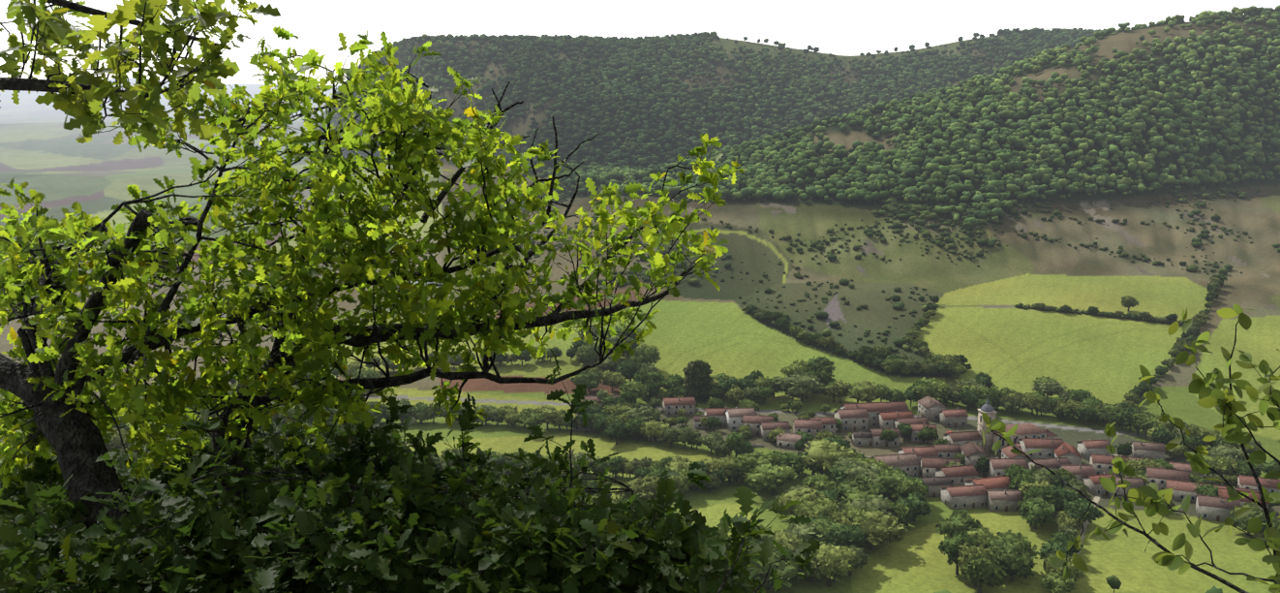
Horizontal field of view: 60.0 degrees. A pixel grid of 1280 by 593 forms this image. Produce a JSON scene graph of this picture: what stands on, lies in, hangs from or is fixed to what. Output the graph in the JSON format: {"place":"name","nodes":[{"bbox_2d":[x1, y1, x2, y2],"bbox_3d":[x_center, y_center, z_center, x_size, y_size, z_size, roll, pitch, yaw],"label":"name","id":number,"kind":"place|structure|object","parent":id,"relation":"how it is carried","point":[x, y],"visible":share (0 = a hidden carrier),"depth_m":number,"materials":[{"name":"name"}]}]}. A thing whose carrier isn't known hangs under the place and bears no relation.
{"place":"outdoors","nodes":[
{"label":"outdoors","id":0,"kind":"place"},
{"bbox_2d":[0,11,1279,592],"bbox_3d":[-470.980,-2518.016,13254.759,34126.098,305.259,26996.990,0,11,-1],"label":"terrain","id":1,"kind":"structure","parent":0,"point":[982,321],"depth_m":668.93,"materials":[{"name":"green plant"}]},
{"bbox_2d":[0,0,795,592],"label":"tree","id":2,"kind":"object","parent":1,"relation":"on","point":[389,101],"depth_m":4.58,"materials":[{"name":"green plant"}]},
{"bbox_2d":[0,348,820,592],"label":"bush leaves","id":3,"kind":"object","parent":1,"relation":"on","point":[698,543],"visible":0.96,"depth_m":3.70,"materials":[{"name":"green plant"}]},
{"bbox_2d":[396,280,443,290],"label":"farm sheds","id":4,"kind":"object","parent":1,"relation":"on","point":[425,284],"visible":0.04,"depth_m":777.75,"materials":[{"name":"grey"}]},
{"bbox_2d":[0,213,1279,592],"bbox_3d":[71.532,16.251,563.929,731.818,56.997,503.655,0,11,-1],"label":"valley trees","id":5,"kind":"object","parent":1,"relation":"on","point":[852,512],"visible":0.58,"depth_m":447.34,"materials":[{"name":"green plant"}]},
{"bbox_2d":[330,4,1279,592],"bbox_3d":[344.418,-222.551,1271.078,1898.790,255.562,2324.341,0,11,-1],"label":"forest trees","id":6,"kind":"object","parent":1,"relation":"on","point":[764,156],"visible":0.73,"depth_m":995.18,"materials":[{"name":"green plant"}]},
{"bbox_2d":[494,36,1279,375],"bbox_3d":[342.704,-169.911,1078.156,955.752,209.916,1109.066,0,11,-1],"label":"scrub bushes","id":7,"kind":"object","parent":1,"relation":"on","point":[913,211],"visible":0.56,"depth_m":755.75,"materials":[{"name":"green plant"}]},
{"bbox_2d":[573,394,1279,521],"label":"village houses","id":8,"kind":"structure","parent":1,"relation":"on","point":[958,487],"depth_m":433.01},
{"bbox_2d":[981,303,1279,592],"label":"twig","id":9,"kind":"object","parent":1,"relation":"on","point":[1211,396],"depth_m":2.42,"materials":[{"name":"green plant"}]},
{"bbox_2d":[0,0,1279,85],"label":"sky","id":10,"kind":"structure","parent":0,"point":[838,27],"materials":[{"name":"white"}]},
{"bbox_2d":[751,414,1150,496],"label":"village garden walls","id":11,"kind":"structure","parent":0,"point":[754,444],"depth_m":461.39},
{"bbox_2d":[976,396,1058,454],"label":"village church","id":12,"kind":"structure","parent":0,"point":[1026,430],"depth_m":453.04,"materials":[{"name":"beige stone"}]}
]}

